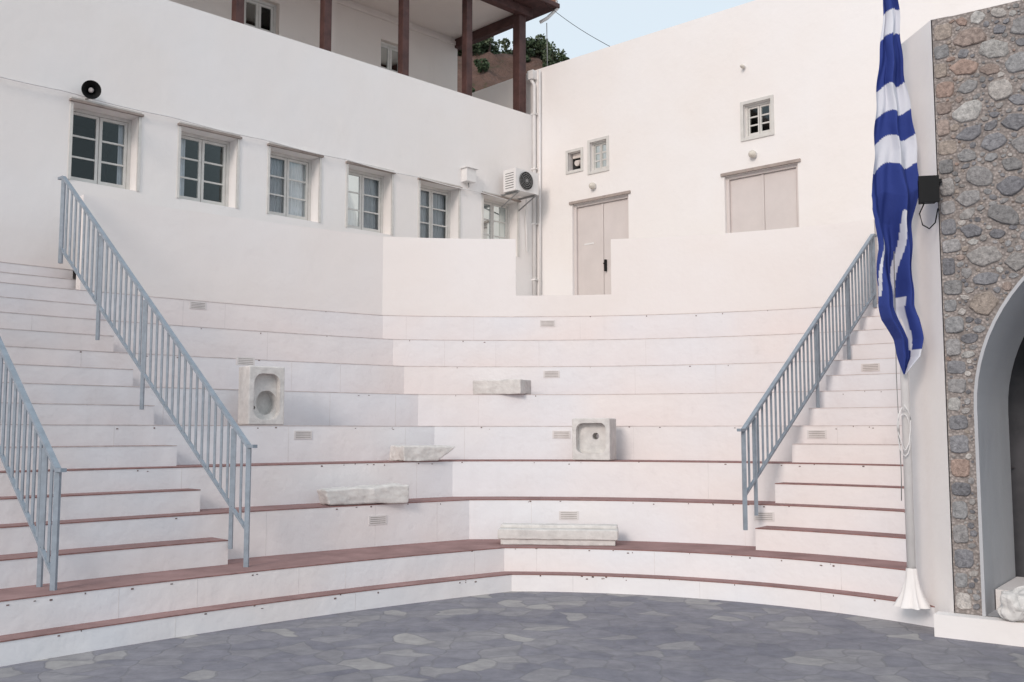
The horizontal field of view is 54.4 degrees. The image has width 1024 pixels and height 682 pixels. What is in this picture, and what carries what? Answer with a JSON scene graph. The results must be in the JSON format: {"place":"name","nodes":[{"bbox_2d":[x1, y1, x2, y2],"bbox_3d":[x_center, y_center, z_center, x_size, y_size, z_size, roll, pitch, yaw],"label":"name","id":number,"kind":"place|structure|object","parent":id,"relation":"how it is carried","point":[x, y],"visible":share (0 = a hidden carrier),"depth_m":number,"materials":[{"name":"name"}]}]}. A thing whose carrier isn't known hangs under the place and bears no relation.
{"place":"outdoors","nodes":[
{"label":"outdoors","id":0,"kind":"place"},
{"bbox_2d":[457,51,542,92],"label":"hill","id":1,"kind":"structure","parent":0,"point":[500,70],"depth_m":57.63,"materials":[{"name":"brown soil"}]},
{"bbox_2d":[457,33,569,92],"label":"hillside trees","id":2,"kind":"object","parent":1,"relation":"on","point":[536,47],"visible":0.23,"depth_m":59.32,"materials":[{"name":"green plant"}]},
{"bbox_2d":[0,571,1023,681],"bbox_3d":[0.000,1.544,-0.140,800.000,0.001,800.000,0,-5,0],"label":"ground","id":3,"kind":"structure","parent":0,"point":[522,636],"depth_m":7.09,"materials":[{"name":"grey stone"}]},
{"bbox_2d":[0,0,532,295],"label":"front wall","id":4,"kind":"structure","parent":3,"relation":"on","point":[176,60],"depth_m":13.64,"materials":[{"name":"white paint"}]},
{"bbox_2d":[81,80,100,99],"bbox_3d":[-5.105,-3.019,12.131,0.227,0.226,0.341,1,-5,-15],"label":"horn loudspeaker","id":5,"kind":"object","parent":4,"relation":"attached to","point":[90,89],"visible":1,"depth_m":12.04,"materials":[{"name":"black plastic"}]},
{"bbox_2d":[67,97,143,190],"bbox_3d":[-5.381,-2.409,12.719,0.920,1.020,1.005,5,-7,-44],"label":"window","id":6,"kind":"structure","parent":4,"relation":"attached to","point":[99,150],"depth_m":12.80,"materials":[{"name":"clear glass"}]},
{"bbox_2d":[176,121,241,207],"bbox_3d":[-4.390,-2.321,13.689,0.920,1.020,1.005,5,-7,-44],"label":"window","id":7,"kind":"structure","parent":4,"relation":"attached to","point":[203,163],"depth_m":13.74,"materials":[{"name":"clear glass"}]},
{"bbox_2d":[0,76,513,201],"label":"wall cable","id":8,"kind":"object","parent":4,"relation":"attached to","point":[241,134],"depth_m":13.61,"materials":[{"name":"white plastic"}]},
{"bbox_2d":[266,142,323,222],"bbox_3d":[-3.441,-2.237,14.618,0.920,1.020,1.005,5,-7,-44],"label":"window","id":9,"kind":"structure","parent":4,"relation":"attached to","point":[289,185],"depth_m":14.51,"materials":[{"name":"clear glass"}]},
{"bbox_2d":[169,0,559,112],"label":"storey","id":10,"kind":"object","parent":4,"relation":"on","point":[429,39],"visible":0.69,"depth_m":17.78,"materials":[{"name":"beige paint"}]},
{"bbox_2d":[244,0,275,33],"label":"window","id":11,"kind":"structure","parent":10,"relation":"attached to","point":[259,14],"depth_m":16.56,"materials":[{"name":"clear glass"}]},
{"bbox_2d":[381,41,397,72],"bbox_3d":[-2.499,-4.764,18.482,0.580,1.320,0.760,5,-7,-44],"label":"window","id":12,"kind":"structure","parent":10,"relation":"attached to","point":[389,56],"depth_m":18.25,"materials":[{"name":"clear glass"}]},
{"bbox_2d":[539,0,558,23],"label":"gutter pipe","id":13,"kind":"object","parent":10,"relation":"attached to","point":[553,12],"visible":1,"depth_m":18.01,"materials":[{"name":"white plastic"}]},
{"bbox_2d":[546,4,609,46],"bbox_3d":[1.077,-5.604,17.462,1.509,1.277,0.009,-3,-6,33],"label":"overhead wire","id":14,"kind":"object","parent":10,"relation":"attached to","point":[576,26],"visible":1,"depth_m":17.41,"materials":[{"name":"black plastic"}]},
{"bbox_2d":[345,160,395,234],"bbox_3d":[-2.493,-2.153,15.546,0.920,1.020,1.005,5,-7,-44],"label":"window","id":15,"kind":"structure","parent":4,"relation":"attached to","point":[364,199],"depth_m":15.46,"materials":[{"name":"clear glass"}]},
{"bbox_2d":[418,176,462,238],"bbox_3d":[-1.501,-2.065,16.517,0.920,1.020,1.005,5,-7,-44],"label":"window","id":16,"kind":"structure","parent":4,"relation":"attached to","point":[433,212],"depth_m":16.45,"materials":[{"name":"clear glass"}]},
{"bbox_2d":[460,166,478,186],"bbox_3d":[-0.711,-2.723,16.592,0.270,0.315,0.170,5,-7,-44],"label":"junction box","id":17,"kind":"object","parent":4,"relation":"attached to","point":[468,174],"visible":1,"depth_m":16.55,"materials":[{"name":"white plastic"}]},
{"bbox_2d":[481,191,520,256],"bbox_3d":[-0.517,-1.978,17.480,0.920,1.020,1.005,5,-7,-44],"label":"window","id":18,"kind":"structure","parent":4,"relation":"attached to","point":[495,220],"depth_m":17.40,"materials":[{"name":"clear glass"}]},
{"bbox_2d":[501,168,538,251],"bbox_3d":[0.173,-2.258,17.209,0.716,1.301,0.474,5,-7,-44],"label":"air conditioner","id":19,"kind":"object","parent":4,"relation":"attached to","point":[523,184],"visible":1,"depth_m":17.04,"materials":[{"name":"white plastic"}]},
{"bbox_2d":[0,195,992,666],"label":"amphitheatre seating","id":20,"kind":"object","parent":3,"relation":"on","point":[670,355],"visible":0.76,"depth_m":10.89,"materials":[{"name":"white paint"}]},
{"bbox_2d":[0,337,66,590],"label":"stair railing","id":21,"kind":"object","parent":20,"relation":"on","point":[46,452],"visible":0.99,"depth_m":7.56,"materials":[{"name":"grey metal"}]},
{"bbox_2d":[58,176,256,566],"bbox_3d":[-3.634,0.049,9.789,3.767,4.006,0.054,-4,-7,40],"label":"stair railing","id":22,"kind":"object","parent":20,"relation":"on","point":[140,363],"visible":0.98,"depth_m":9.65,"materials":[{"name":"grey metal"}]},
{"bbox_2d":[238,365,284,424],"bbox_3d":[-2.652,0.580,10.540,0.414,0.621,0.266,4,-7,-40],"label":"marble basin","id":23,"kind":"object","parent":20,"relation":"on","point":[261,391],"visible":0.99,"depth_m":10.48,"materials":[{"name":"white stone"}]},
{"bbox_2d":[316,483,408,505],"bbox_3d":[-1.523,1.545,10.058,0.881,0.190,0.434,3,-6,-34],"label":"marble slab","id":24,"kind":"object","parent":20,"relation":"on","point":[385,493],"depth_m":9.93,"materials":[{"name":"white stone"}]},
{"bbox_2d":[390,445,454,460],"bbox_3d":[-0.993,1.245,11.091,0.664,0.175,0.361,3,-6,-28],"label":"marble fragment","id":25,"kind":"object","parent":20,"relation":"on","point":[418,453],"visible":1,"depth_m":10.93,"materials":[{"name":"white stone"}]},
{"bbox_2d":[472,379,531,393],"bbox_3d":[-0.125,0.578,12.428,0.675,0.185,0.354,-2,-6,24],"label":"marble block","id":26,"kind":"object","parent":20,"relation":"on","point":[514,386],"depth_m":12.27,"materials":[{"name":"white stone"}]},
{"bbox_2d":[497,523,618,545],"bbox_3d":[0.477,1.981,10.208,1.223,0.191,0.344,-1,-5,6],"label":"marble bench","id":27,"kind":"object","parent":20,"relation":"on","point":[558,534],"visible":1,"depth_m":10.07,"materials":[{"name":"white stone"}]},
{"bbox_2d":[572,418,616,460],"bbox_3d":[0.933,1.114,11.294,0.447,0.472,0.304,-2,-5,20],"label":"marble basin","id":28,"kind":"object","parent":20,"relation":"on","point":[587,444],"visible":1,"depth_m":11.22,"materials":[{"name":"white stone"}]},
{"bbox_2d":[737,234,876,529],"bbox_3d":[3.408,0.233,11.098,0.054,3.436,3.743,-4,-7,40],"label":"stair railing","id":29,"kind":"object","parent":20,"relation":"on","point":[753,417],"visible":0.99,"depth_m":10.91,"materials":[{"name":"grey metal"}]},
{"bbox_2d":[893,251,930,609],"bbox_3d":[3.161,-0.740,8.121,0.261,5.702,0.262,4,-6,-36],"label":"flagpole","id":30,"kind":"object","parent":20,"relation":"on","point":[911,596],"visible":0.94,"depth_m":7.91,"materials":[{"name":"white metal"}]},
{"bbox_2d":[872,0,923,373],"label":"greek flag","id":31,"kind":"object","parent":30,"relation":"attached to","point":[895,187],"visible":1,"depth_m":8.04,"materials":[{"name":"fabric"}]},
{"bbox_2d":[472,0,1017,295],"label":"walls","id":32,"kind":"structure","parent":3,"relation":"on","point":[661,108],"depth_m":15.45,"materials":[{"name":"white paint"}]},
{"bbox_2d":[527,70,540,295],"bbox_3d":[0.411,-2.598,17.732,0.261,4.570,0.131,-5,-7,42],"label":"downpipe","id":33,"kind":"object","parent":32,"relation":"attached to","point":[531,76],"visible":0.88,"depth_m":17.73,"materials":[{"name":"white plastic"}]},
{"bbox_2d":[589,182,596,188],"bbox_3d":[1.357,-2.631,16.869,0.117,0.120,0.125,-5,-7,42],"label":"wall lamp","id":34,"kind":"object","parent":32,"relation":"attached to","point":[592,185],"visible":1,"depth_m":16.83,"materials":[{"name":"white glass"}]},
{"bbox_2d":[592,141,605,170],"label":"window","id":35,"kind":"structure","parent":32,"relation":"attached to","point":[599,155],"depth_m":16.99,"materials":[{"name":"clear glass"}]},
{"bbox_2d":[565,94,774,174],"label":"window surrounds","id":36,"kind":"object","parent":32,"relation":"attached to","point":[577,162],"visible":0.99,"depth_m":16.76,"materials":[{"name":"beige paint"}]},
{"bbox_2d":[574,163,798,294],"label":"doors","id":37,"kind":"structure","parent":32,"relation":"attached to","point":[767,199],"depth_m":15.23,"materials":[{"name":"beige wood"}]},
{"bbox_2d":[748,150,756,157],"bbox_3d":[3.586,-2.792,14.868,0.117,0.120,0.125,-5,-7,42],"label":"wall lamp","id":38,"kind":"object","parent":32,"relation":"attached to","point":[752,153],"visible":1,"depth_m":14.83,"materials":[{"name":"white glass"}]},
{"bbox_2d":[745,100,770,136],"bbox_3d":[3.970,-3.305,15.246,0.450,0.510,0.760,-5,-7,42],"label":"window","id":39,"kind":"structure","parent":32,"relation":"attached to","point":[758,118],"depth_m":15.09,"materials":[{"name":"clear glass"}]},
{"bbox_2d":[901,0,1023,646],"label":"stone building","id":40,"kind":"structure","parent":3,"relation":"on","point":[964,77],"depth_m":7.77,"materials":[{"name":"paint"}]},
{"bbox_2d":[918,175,941,228],"bbox_3d":[3.279,-1.079,7.802,0.195,0.404,0.170,-1,-5,11],"label":"floodlight","id":41,"kind":"object","parent":40,"relation":"attached to","point":[928,190],"visible":1,"depth_m":7.74,"materials":[{"name":"black plastic"}]},
{"bbox_2d":[997,588,1023,622],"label":"rough stone","id":42,"kind":"object","parent":40,"relation":"on","point":[1011,604],"visible":1,"depth_m":7.24,"materials":[{"name":"stone"}]},
{"bbox_2d":[493,0,753,61],"label":"sky","id":43,"kind":"structure","parent":0,"point":[612,22],"materials":[{"name":"blue"}]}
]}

